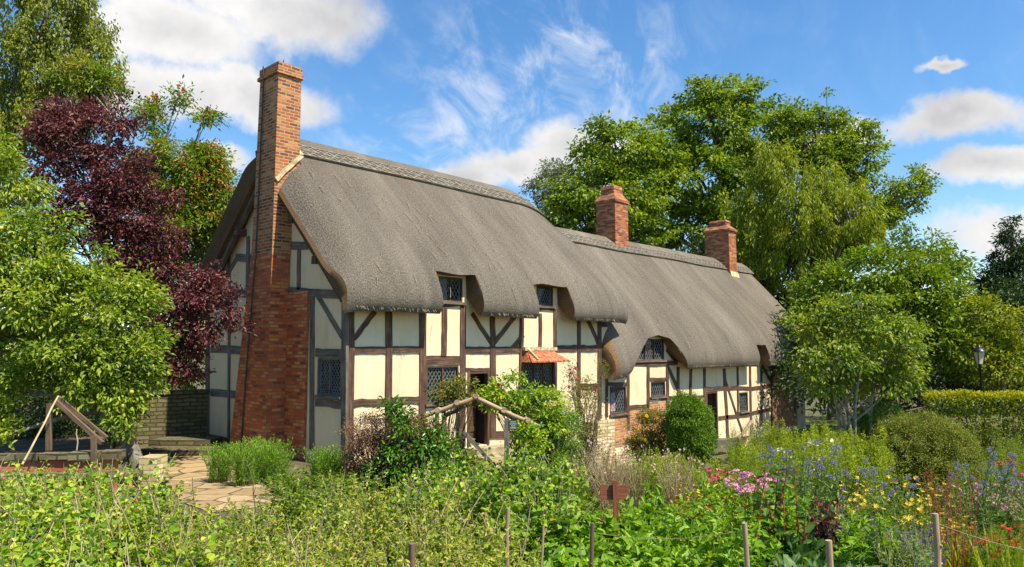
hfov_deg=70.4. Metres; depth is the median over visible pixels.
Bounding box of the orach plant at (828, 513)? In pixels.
[810,503,843,545]
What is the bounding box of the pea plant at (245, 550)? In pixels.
[220,536,259,566]
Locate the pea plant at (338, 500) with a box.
[322,470,363,526]
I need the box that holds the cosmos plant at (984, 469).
[969,453,994,493]
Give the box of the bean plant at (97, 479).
[51,466,114,524]
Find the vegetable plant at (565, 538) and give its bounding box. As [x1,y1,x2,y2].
[521,523,588,556]
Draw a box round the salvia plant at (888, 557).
[862,516,917,566]
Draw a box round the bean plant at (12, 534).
[0,521,56,566]
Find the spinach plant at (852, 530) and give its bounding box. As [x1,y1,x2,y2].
[830,505,863,549]
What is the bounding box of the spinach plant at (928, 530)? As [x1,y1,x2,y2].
[910,511,957,557]
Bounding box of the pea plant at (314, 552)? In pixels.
[294,540,343,566]
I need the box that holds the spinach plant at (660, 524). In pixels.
[651,511,690,556]
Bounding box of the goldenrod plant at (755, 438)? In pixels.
[747,437,779,491]
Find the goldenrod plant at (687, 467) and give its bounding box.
[668,464,693,495]
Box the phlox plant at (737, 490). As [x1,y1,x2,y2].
[723,468,768,519]
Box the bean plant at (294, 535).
[270,521,334,566]
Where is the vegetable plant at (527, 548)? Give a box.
[504,530,544,563]
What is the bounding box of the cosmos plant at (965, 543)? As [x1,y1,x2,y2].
[951,522,982,566]
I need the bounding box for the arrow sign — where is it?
[600,480,628,560]
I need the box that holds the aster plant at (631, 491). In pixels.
[614,450,649,504]
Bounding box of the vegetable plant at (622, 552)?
[599,532,647,565]
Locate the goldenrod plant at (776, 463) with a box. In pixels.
[768,447,783,492]
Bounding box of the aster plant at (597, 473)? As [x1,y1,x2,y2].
[578,438,610,518]
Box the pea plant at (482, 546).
[446,518,526,566]
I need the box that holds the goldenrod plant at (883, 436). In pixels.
[869,425,913,496]
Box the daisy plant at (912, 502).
[903,482,958,539]
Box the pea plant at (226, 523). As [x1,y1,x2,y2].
[195,501,246,565]
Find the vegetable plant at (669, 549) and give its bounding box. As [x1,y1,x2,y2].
[648,540,684,566]
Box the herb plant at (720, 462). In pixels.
[709,457,727,467]
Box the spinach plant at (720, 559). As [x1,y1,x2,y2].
[691,510,752,566]
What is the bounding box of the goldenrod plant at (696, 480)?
[684,468,712,499]
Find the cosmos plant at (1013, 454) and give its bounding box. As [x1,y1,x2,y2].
[1003,436,1021,492]
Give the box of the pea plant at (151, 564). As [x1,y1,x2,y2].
[126,551,199,566]
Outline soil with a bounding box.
[0,424,109,452]
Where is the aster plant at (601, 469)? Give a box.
[587,447,615,507]
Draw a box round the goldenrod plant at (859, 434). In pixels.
[847,427,870,478]
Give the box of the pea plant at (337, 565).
[334,557,358,566]
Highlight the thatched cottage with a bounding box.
[192,60,805,473]
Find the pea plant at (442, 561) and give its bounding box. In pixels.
[396,544,485,566]
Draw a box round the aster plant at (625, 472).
[608,445,645,510]
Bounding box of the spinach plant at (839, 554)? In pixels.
[812,511,876,566]
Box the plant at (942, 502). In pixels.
[917,490,968,519]
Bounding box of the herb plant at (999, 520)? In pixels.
[958,511,1007,533]
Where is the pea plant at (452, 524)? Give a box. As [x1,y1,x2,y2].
[391,496,477,564]
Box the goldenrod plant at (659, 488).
[643,446,674,514]
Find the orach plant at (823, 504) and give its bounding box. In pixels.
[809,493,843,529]
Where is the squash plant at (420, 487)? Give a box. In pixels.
[399,473,459,532]
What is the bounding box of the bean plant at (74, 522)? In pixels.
[50,497,118,566]
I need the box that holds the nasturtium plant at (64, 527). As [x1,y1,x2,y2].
[23,510,123,553]
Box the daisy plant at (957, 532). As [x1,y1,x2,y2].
[927,514,981,563]
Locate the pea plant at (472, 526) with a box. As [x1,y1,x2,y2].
[433,515,488,556]
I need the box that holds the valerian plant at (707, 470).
[705,468,725,504]
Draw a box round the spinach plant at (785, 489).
[743,481,788,511]
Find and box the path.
[163,456,285,511]
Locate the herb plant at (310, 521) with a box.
[287,506,327,534]
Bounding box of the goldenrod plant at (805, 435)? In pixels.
[794,426,820,465]
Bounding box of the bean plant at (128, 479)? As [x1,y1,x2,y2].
[80,459,136,516]
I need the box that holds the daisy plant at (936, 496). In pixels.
[912,474,968,528]
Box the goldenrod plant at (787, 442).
[774,430,798,459]
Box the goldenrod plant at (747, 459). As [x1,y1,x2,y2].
[735,442,763,486]
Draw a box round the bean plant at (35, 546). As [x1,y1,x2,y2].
[0,534,40,566]
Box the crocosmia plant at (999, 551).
[981,532,1023,566]
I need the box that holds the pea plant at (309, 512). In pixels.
[275,493,334,554]
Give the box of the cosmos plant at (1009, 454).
[994,437,1021,484]
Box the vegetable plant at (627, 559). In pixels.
[611,553,650,566]
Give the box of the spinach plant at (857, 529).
[849,511,893,565]
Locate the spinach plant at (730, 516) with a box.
[705,501,752,529]
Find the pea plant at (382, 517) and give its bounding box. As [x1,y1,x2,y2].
[340,486,409,566]
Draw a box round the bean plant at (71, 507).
[27,485,97,564]
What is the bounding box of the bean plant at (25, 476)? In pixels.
[0,470,35,532]
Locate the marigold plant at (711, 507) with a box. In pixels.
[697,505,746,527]
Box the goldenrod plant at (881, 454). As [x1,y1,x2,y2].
[859,444,896,508]
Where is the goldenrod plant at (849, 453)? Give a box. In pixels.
[832,439,862,507]
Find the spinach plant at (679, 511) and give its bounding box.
[654,500,683,548]
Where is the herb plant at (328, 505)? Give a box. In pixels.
[307,497,350,522]
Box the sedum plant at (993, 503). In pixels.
[967,492,1017,527]
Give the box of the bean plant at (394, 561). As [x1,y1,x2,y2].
[372,540,422,566]
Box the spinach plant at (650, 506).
[620,480,674,528]
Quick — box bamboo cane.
[21,396,58,464]
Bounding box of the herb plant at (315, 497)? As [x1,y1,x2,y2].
[295,484,347,511]
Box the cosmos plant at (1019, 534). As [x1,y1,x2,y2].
[1013,522,1023,545]
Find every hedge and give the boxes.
[759,331,1023,423]
[920,387,1023,460]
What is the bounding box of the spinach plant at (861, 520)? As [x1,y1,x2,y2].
[846,506,890,562]
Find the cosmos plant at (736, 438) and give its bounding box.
[719,426,746,471]
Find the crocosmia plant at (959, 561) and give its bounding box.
[941,531,986,566]
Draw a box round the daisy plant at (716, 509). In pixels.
[681,494,739,522]
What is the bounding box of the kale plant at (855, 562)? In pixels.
[834,556,879,566]
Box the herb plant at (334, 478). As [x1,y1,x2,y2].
[312,472,367,496]
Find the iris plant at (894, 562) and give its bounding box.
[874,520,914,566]
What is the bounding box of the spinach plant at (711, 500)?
[676,487,724,550]
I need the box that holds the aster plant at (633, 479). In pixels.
[617,449,653,516]
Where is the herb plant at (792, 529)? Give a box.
[722,507,814,538]
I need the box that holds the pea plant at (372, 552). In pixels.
[357,550,408,566]
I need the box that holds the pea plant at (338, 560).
[305,550,375,566]
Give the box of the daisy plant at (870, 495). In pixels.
[853,476,890,515]
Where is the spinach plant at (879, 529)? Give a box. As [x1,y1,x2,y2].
[847,507,902,566]
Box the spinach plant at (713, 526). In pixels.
[693,510,731,557]
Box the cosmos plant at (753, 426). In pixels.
[742,415,761,445]
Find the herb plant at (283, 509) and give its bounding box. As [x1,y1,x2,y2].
[258,499,305,524]
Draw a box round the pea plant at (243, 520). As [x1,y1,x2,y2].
[234,499,294,565]
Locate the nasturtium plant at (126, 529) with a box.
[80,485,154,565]
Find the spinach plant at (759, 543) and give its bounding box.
[705,513,766,566]
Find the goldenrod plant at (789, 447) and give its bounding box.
[774,439,808,471]
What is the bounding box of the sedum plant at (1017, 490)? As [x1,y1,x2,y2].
[1010,482,1023,521]
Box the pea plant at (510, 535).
[466,499,533,566]
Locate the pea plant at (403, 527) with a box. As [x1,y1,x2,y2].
[387,491,445,559]
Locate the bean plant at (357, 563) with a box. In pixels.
[316,550,361,566]
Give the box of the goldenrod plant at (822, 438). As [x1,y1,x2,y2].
[804,431,833,486]
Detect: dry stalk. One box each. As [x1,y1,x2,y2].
[1,499,10,566]
[95,482,129,566]
[102,468,113,509]
[110,478,140,566]
[111,485,122,566]
[146,479,172,544]
[176,520,194,566]
[186,477,197,526]
[192,498,230,557]
[245,457,261,517]
[287,524,302,566]
[300,483,334,566]
[305,535,308,566]
[390,476,413,566]
[402,511,435,566]
[417,461,429,515]
[439,478,458,526]
[453,489,484,547]
[457,466,479,520]
[481,514,499,566]
[519,507,530,566]
[536,466,548,504]
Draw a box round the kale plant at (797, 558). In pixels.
[767,551,802,566]
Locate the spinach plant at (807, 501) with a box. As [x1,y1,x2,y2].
[761,489,815,532]
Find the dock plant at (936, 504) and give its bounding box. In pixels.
[927,469,953,544]
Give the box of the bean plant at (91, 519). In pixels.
[52,483,139,562]
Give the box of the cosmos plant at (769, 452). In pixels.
[762,436,776,487]
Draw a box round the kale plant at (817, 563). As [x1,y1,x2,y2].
[806,558,845,566]
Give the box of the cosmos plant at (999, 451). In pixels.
[989,427,1012,487]
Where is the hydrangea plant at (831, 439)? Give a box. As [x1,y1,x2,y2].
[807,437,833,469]
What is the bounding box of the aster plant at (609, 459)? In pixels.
[593,446,624,478]
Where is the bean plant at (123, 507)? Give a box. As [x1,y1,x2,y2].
[81,487,152,564]
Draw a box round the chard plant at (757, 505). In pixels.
[721,465,783,566]
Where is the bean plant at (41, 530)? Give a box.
[0,498,62,566]
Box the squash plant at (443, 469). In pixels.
[399,449,453,487]
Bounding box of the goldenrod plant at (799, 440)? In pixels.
[777,428,811,484]
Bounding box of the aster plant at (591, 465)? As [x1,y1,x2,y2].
[587,450,601,488]
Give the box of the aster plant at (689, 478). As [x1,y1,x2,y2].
[673,454,704,508]
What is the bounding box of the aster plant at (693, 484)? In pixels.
[676,466,716,500]
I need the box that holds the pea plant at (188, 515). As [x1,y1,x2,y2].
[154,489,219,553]
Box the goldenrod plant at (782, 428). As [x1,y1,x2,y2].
[769,417,797,459]
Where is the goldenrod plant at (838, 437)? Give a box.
[816,423,844,483]
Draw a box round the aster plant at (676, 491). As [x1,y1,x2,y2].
[653,448,700,509]
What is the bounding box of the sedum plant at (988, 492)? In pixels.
[962,482,1008,508]
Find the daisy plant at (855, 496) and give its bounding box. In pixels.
[831,481,900,522]
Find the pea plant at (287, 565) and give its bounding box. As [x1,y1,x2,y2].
[239,558,300,566]
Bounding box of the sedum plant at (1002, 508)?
[990,501,1023,534]
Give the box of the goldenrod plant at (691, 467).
[680,455,702,492]
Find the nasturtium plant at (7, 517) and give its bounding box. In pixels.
[0,503,17,541]
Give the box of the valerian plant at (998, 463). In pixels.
[996,458,1018,500]
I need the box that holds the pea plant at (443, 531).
[442,519,511,564]
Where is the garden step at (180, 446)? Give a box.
[140,437,223,455]
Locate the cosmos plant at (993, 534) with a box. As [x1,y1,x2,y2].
[972,508,1012,563]
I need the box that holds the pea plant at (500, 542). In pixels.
[463,525,519,566]
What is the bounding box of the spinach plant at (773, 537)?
[729,506,794,552]
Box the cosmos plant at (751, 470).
[732,451,770,495]
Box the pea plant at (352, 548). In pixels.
[325,506,377,566]
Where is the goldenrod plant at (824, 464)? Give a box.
[810,452,847,501]
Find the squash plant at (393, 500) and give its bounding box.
[379,470,467,542]
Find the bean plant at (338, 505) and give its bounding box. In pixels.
[305,498,353,564]
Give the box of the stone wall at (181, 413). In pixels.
[88,389,209,447]
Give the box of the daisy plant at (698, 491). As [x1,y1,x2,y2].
[672,482,708,521]
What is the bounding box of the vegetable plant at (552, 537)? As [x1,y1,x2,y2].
[509,524,571,566]
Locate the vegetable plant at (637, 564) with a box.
[629,560,727,566]
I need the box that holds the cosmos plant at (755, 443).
[740,430,767,469]
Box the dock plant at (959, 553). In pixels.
[944,464,987,566]
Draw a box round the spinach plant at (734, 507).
[725,505,773,521]
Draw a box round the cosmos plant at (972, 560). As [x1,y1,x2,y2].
[956,526,989,566]
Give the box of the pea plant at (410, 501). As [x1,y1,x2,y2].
[395,488,428,548]
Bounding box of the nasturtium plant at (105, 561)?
[93,553,115,566]
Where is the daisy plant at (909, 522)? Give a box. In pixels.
[894,506,921,535]
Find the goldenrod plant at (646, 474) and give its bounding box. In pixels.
[627,447,662,511]
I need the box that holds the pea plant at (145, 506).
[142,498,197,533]
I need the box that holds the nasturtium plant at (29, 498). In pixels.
[1,484,48,516]
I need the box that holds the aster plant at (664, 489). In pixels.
[650,457,673,509]
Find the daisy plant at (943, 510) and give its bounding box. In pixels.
[918,490,971,541]
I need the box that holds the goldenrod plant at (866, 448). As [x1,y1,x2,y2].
[858,433,894,503]
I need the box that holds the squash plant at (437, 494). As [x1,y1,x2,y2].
[413,468,491,528]
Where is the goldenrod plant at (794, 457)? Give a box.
[776,443,813,482]
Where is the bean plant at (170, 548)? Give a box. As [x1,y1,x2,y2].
[139,534,202,564]
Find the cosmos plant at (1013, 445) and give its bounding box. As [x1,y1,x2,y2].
[1006,432,1019,458]
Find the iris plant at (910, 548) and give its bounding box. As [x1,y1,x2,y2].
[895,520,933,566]
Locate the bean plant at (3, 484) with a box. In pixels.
[0,454,17,520]
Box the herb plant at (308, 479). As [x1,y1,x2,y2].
[264,467,317,491]
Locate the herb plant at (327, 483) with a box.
[315,469,361,490]
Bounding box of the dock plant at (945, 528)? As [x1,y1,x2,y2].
[922,469,965,566]
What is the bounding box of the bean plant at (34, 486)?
[29,464,79,514]
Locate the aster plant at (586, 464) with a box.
[568,435,604,503]
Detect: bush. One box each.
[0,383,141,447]
[1,205,204,400]
[1,344,145,423]
[196,440,239,482]
[222,437,270,486]
[243,434,280,476]
[247,438,299,485]
[303,443,344,487]
[319,448,352,477]
[334,408,466,490]
[355,394,465,493]
[515,395,589,487]
[560,356,613,478]
[618,404,670,467]
[659,389,721,483]
[847,396,905,451]
[863,408,987,506]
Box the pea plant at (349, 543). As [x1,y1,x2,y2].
[308,522,375,566]
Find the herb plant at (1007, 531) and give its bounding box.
[983,521,1022,544]
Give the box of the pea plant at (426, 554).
[353,546,431,566]
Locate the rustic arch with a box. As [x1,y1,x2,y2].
[424,394,537,461]
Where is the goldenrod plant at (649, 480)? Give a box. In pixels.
[640,462,663,513]
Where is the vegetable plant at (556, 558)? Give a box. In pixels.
[532,541,594,566]
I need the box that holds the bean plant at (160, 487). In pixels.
[120,453,190,521]
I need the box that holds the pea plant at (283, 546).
[259,525,319,566]
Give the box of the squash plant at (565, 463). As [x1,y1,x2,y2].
[532,451,590,503]
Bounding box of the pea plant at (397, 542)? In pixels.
[358,520,433,566]
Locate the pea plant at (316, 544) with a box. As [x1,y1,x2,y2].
[273,535,336,566]
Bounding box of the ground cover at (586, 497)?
[0,454,1023,566]
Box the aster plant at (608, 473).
[592,451,622,512]
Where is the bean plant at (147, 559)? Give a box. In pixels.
[115,528,226,566]
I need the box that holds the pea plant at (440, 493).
[416,475,460,531]
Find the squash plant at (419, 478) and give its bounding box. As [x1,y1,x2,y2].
[391,459,440,512]
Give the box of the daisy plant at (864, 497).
[839,484,888,524]
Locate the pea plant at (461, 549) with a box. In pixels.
[405,514,486,566]
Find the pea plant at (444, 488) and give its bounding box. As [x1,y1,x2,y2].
[405,485,447,534]
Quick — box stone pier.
[138,454,167,487]
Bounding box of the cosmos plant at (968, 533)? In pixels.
[949,510,982,564]
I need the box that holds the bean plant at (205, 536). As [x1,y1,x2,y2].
[187,525,225,547]
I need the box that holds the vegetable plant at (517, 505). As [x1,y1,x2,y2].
[493,496,565,538]
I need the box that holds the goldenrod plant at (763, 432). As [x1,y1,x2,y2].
[749,419,778,481]
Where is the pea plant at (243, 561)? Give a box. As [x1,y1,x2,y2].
[228,535,296,566]
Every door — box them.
[470,374,475,440]
[707,393,713,421]
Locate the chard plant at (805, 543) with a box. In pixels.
[779,466,824,563]
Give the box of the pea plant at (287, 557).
[264,541,324,566]
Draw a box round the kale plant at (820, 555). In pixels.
[800,548,837,565]
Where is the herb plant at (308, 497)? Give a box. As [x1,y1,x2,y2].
[296,491,344,509]
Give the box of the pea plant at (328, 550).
[281,532,364,566]
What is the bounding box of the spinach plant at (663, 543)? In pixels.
[613,512,672,565]
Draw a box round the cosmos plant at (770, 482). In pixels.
[763,451,776,493]
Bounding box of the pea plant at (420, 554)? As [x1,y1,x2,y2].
[415,538,460,566]
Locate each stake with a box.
[409,542,414,566]
[504,508,509,566]
[540,526,544,566]
[589,523,593,566]
[742,522,749,566]
[825,539,833,566]
[932,513,942,566]
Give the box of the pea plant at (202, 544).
[142,519,220,566]
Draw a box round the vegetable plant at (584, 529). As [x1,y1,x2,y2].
[564,512,617,557]
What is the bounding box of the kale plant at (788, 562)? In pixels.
[783,554,813,566]
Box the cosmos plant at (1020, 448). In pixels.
[1002,431,1023,472]
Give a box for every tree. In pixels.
[0,0,129,208]
[0,129,188,486]
[14,84,261,463]
[41,51,244,389]
[518,157,591,217]
[536,109,690,246]
[619,72,809,274]
[676,231,860,310]
[719,135,889,420]
[752,87,943,411]
[772,288,934,481]
[775,238,1023,421]
[870,215,986,415]
[925,271,1023,410]
[930,290,1023,434]
[965,214,1023,315]
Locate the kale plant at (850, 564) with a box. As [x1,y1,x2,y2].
[823,560,860,566]
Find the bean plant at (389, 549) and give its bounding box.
[355,507,409,566]
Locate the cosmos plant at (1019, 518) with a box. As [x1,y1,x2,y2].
[1013,498,1023,539]
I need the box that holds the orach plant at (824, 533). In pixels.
[806,509,840,557]
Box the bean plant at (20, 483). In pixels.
[0,474,53,542]
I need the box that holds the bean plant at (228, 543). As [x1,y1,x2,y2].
[185,518,244,566]
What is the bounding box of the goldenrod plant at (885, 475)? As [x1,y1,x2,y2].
[860,454,911,512]
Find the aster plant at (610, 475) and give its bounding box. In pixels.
[581,439,627,513]
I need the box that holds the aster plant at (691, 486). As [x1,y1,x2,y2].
[672,460,717,507]
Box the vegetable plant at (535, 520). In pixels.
[515,515,564,539]
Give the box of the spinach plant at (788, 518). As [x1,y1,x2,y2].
[754,481,811,543]
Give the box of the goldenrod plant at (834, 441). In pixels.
[812,433,842,489]
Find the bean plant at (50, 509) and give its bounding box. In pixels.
[0,474,71,566]
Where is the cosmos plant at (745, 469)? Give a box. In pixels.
[734,446,760,504]
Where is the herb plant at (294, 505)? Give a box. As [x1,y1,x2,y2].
[261,489,326,527]
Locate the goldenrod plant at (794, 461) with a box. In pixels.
[785,459,817,497]
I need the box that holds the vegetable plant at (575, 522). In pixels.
[566,501,603,541]
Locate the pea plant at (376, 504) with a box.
[351,483,401,549]
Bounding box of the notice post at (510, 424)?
[504,418,517,501]
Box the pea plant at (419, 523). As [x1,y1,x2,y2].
[379,505,449,564]
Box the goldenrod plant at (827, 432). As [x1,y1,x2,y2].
[806,423,835,492]
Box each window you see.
[313,357,340,398]
[425,365,458,406]
[439,276,465,304]
[524,362,556,391]
[536,285,555,308]
[609,386,628,416]
[636,339,666,361]
[651,381,667,398]
[739,392,750,413]
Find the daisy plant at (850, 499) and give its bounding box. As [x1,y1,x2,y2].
[839,495,869,549]
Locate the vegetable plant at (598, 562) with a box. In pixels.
[542,539,624,566]
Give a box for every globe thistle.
[757,448,811,496]
[761,439,818,523]
[768,453,818,492]
[777,462,810,499]
[781,444,841,535]
[800,444,839,512]
[802,458,854,510]
[813,459,867,530]
[819,446,859,518]
[854,469,900,516]
[858,467,915,530]
[862,466,909,534]
[872,466,922,530]
[937,471,976,547]
[955,451,996,539]
[955,453,1016,538]
[958,470,1020,551]
[964,448,1001,534]
[968,452,1017,524]
[994,463,1023,540]
[995,467,1023,539]
[1010,459,1023,499]
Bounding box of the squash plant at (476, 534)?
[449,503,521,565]
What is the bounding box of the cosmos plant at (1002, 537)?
[985,522,1016,561]
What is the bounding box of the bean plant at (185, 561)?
[147,505,233,566]
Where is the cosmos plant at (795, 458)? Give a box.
[775,439,806,492]
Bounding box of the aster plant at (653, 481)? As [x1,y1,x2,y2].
[637,456,669,498]
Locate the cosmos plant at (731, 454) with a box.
[726,441,737,472]
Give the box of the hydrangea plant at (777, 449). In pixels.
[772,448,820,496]
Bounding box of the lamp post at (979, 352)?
[971,342,987,450]
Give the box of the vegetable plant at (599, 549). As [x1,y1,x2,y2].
[567,531,621,566]
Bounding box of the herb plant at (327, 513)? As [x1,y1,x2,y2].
[302,503,349,528]
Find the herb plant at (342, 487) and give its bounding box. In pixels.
[316,477,364,502]
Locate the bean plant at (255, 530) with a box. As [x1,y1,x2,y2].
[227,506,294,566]
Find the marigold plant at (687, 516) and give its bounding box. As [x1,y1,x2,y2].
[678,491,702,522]
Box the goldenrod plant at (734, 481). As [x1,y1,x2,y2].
[720,468,747,508]
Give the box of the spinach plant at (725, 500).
[701,479,743,516]
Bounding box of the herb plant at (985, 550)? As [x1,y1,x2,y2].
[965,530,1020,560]
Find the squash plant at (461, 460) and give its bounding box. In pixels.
[430,438,485,493]
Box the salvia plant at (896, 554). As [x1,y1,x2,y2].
[883,519,926,566]
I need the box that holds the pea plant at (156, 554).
[146,510,212,562]
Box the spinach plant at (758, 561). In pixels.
[718,525,780,566]
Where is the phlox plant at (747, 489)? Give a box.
[731,472,784,527]
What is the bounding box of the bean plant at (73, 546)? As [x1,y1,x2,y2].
[34,488,140,566]
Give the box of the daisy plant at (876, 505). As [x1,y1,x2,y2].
[839,491,911,542]
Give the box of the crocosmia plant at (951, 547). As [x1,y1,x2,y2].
[939,522,982,566]
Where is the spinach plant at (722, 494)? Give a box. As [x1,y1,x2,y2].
[693,470,740,508]
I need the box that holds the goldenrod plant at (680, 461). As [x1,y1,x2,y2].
[665,452,696,489]
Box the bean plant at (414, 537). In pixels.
[395,519,429,555]
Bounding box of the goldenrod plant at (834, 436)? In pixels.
[828,432,848,483]
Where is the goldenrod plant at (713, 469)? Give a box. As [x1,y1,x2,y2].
[694,456,719,484]
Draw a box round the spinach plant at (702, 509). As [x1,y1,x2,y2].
[691,501,733,557]
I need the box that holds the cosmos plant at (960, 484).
[946,447,970,520]
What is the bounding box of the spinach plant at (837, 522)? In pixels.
[803,508,850,545]
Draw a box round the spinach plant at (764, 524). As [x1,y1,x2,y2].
[733,498,773,527]
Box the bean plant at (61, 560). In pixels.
[14,541,103,566]
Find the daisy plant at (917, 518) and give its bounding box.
[886,498,943,550]
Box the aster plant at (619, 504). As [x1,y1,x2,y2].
[603,440,642,512]
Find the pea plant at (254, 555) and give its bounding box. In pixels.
[216,508,277,566]
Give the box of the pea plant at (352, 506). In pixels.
[312,484,380,566]
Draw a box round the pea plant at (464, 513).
[441,489,483,543]
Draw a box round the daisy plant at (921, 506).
[898,497,929,540]
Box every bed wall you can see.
[0,449,125,497]
[0,470,143,511]
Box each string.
[597,531,740,538]
[939,524,1023,549]
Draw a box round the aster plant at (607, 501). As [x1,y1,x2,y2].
[583,439,633,521]
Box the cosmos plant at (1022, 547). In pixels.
[997,531,1023,566]
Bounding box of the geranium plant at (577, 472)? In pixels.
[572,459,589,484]
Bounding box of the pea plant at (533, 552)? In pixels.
[485,523,550,566]
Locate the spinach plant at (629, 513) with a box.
[618,501,676,531]
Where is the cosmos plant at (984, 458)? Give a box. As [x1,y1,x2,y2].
[975,441,993,480]
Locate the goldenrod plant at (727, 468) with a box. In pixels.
[718,463,744,484]
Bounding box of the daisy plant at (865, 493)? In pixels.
[832,490,902,531]
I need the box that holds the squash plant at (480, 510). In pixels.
[449,468,507,537]
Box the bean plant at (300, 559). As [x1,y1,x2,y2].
[273,550,325,566]
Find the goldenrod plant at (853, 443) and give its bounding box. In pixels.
[840,426,867,477]
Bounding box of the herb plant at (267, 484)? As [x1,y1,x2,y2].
[255,475,288,495]
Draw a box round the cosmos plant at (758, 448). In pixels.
[739,428,768,483]
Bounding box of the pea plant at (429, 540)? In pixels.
[399,512,484,566]
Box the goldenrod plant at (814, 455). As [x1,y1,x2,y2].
[796,432,833,503]
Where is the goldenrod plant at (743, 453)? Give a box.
[729,443,771,491]
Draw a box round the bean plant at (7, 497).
[0,483,19,534]
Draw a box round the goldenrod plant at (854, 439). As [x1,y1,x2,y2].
[835,430,867,488]
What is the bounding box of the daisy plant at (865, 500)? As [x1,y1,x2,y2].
[859,498,922,552]
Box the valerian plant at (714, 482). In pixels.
[706,474,723,496]
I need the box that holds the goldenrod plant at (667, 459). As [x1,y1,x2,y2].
[661,453,674,493]
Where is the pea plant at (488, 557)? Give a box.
[422,527,509,566]
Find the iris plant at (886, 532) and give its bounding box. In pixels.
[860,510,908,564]
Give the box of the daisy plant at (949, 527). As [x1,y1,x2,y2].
[924,511,966,540]
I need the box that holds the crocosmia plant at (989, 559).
[967,523,1023,566]
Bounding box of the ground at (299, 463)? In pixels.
[0,353,1023,566]
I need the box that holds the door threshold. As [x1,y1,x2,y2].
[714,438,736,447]
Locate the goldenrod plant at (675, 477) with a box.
[661,461,686,500]
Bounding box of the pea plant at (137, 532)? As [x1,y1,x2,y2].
[133,517,182,565]
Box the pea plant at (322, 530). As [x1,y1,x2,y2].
[293,506,358,564]
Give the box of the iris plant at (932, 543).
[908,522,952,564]
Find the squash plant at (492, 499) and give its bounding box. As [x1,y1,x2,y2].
[454,464,523,541]
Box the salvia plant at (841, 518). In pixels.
[804,495,859,547]
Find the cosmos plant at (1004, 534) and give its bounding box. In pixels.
[989,513,1015,559]
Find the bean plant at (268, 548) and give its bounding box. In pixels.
[255,537,316,566]
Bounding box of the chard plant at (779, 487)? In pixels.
[758,456,796,548]
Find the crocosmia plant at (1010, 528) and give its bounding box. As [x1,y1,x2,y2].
[988,527,1023,566]
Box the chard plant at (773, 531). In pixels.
[761,483,796,559]
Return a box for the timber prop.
[45,396,108,472]
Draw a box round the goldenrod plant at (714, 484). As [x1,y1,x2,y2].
[702,471,731,499]
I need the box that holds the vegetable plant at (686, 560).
[641,538,717,566]
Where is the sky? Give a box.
[0,0,1023,351]
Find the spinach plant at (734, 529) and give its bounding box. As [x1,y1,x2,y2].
[716,511,767,536]
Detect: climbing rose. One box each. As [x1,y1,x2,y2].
[421,373,483,479]
[469,368,580,471]
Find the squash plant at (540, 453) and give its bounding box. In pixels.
[516,442,565,484]
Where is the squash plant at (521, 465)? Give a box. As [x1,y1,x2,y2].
[486,449,546,513]
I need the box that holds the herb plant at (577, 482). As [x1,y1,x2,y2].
[571,480,591,494]
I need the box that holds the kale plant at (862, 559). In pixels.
[843,555,867,565]
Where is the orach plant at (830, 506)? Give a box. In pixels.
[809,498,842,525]
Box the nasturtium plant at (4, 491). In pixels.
[0,476,24,515]
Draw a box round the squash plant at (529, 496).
[516,473,567,528]
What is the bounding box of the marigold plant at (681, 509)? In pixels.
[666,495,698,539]
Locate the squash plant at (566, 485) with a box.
[539,461,600,535]
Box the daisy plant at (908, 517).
[875,498,954,556]
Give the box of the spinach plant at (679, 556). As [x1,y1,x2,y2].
[672,548,708,566]
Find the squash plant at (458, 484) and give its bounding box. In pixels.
[430,462,482,512]
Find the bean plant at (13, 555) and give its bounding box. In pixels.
[0,542,34,566]
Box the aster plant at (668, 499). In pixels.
[651,448,693,511]
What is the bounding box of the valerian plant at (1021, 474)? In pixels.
[1010,470,1023,479]
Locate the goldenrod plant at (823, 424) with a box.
[808,413,838,438]
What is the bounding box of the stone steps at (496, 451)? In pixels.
[467,444,516,470]
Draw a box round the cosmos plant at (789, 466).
[781,445,804,494]
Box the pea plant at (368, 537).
[341,518,403,566]
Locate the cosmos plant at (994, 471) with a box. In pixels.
[980,454,1000,494]
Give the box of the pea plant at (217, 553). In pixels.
[187,529,246,566]
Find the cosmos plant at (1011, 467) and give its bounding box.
[1001,446,1020,495]
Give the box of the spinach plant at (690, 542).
[657,506,711,566]
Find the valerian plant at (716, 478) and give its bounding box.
[709,470,734,503]
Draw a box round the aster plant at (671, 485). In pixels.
[654,450,694,502]
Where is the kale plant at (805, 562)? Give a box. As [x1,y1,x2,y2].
[800,556,825,565]
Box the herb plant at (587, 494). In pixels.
[575,487,592,501]
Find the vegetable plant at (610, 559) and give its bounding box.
[602,554,678,566]
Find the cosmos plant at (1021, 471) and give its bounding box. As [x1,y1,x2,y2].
[1002,439,1023,491]
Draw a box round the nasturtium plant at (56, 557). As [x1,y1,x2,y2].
[28,519,89,566]
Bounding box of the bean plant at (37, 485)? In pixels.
[0,463,84,543]
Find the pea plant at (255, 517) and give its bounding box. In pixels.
[227,494,289,550]
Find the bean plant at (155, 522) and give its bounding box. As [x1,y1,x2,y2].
[132,495,198,565]
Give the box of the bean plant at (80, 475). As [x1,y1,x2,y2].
[23,461,108,531]
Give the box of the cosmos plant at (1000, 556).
[977,519,1023,566]
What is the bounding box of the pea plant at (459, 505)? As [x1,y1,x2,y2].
[421,490,471,551]
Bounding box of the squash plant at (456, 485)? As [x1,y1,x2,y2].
[418,467,476,510]
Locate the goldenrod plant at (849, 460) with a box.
[815,443,858,509]
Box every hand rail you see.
[459,429,495,467]
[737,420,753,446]
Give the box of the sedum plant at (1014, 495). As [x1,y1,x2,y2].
[971,483,1019,515]
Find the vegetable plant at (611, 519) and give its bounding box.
[576,500,647,554]
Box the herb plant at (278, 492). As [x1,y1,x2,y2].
[251,476,318,508]

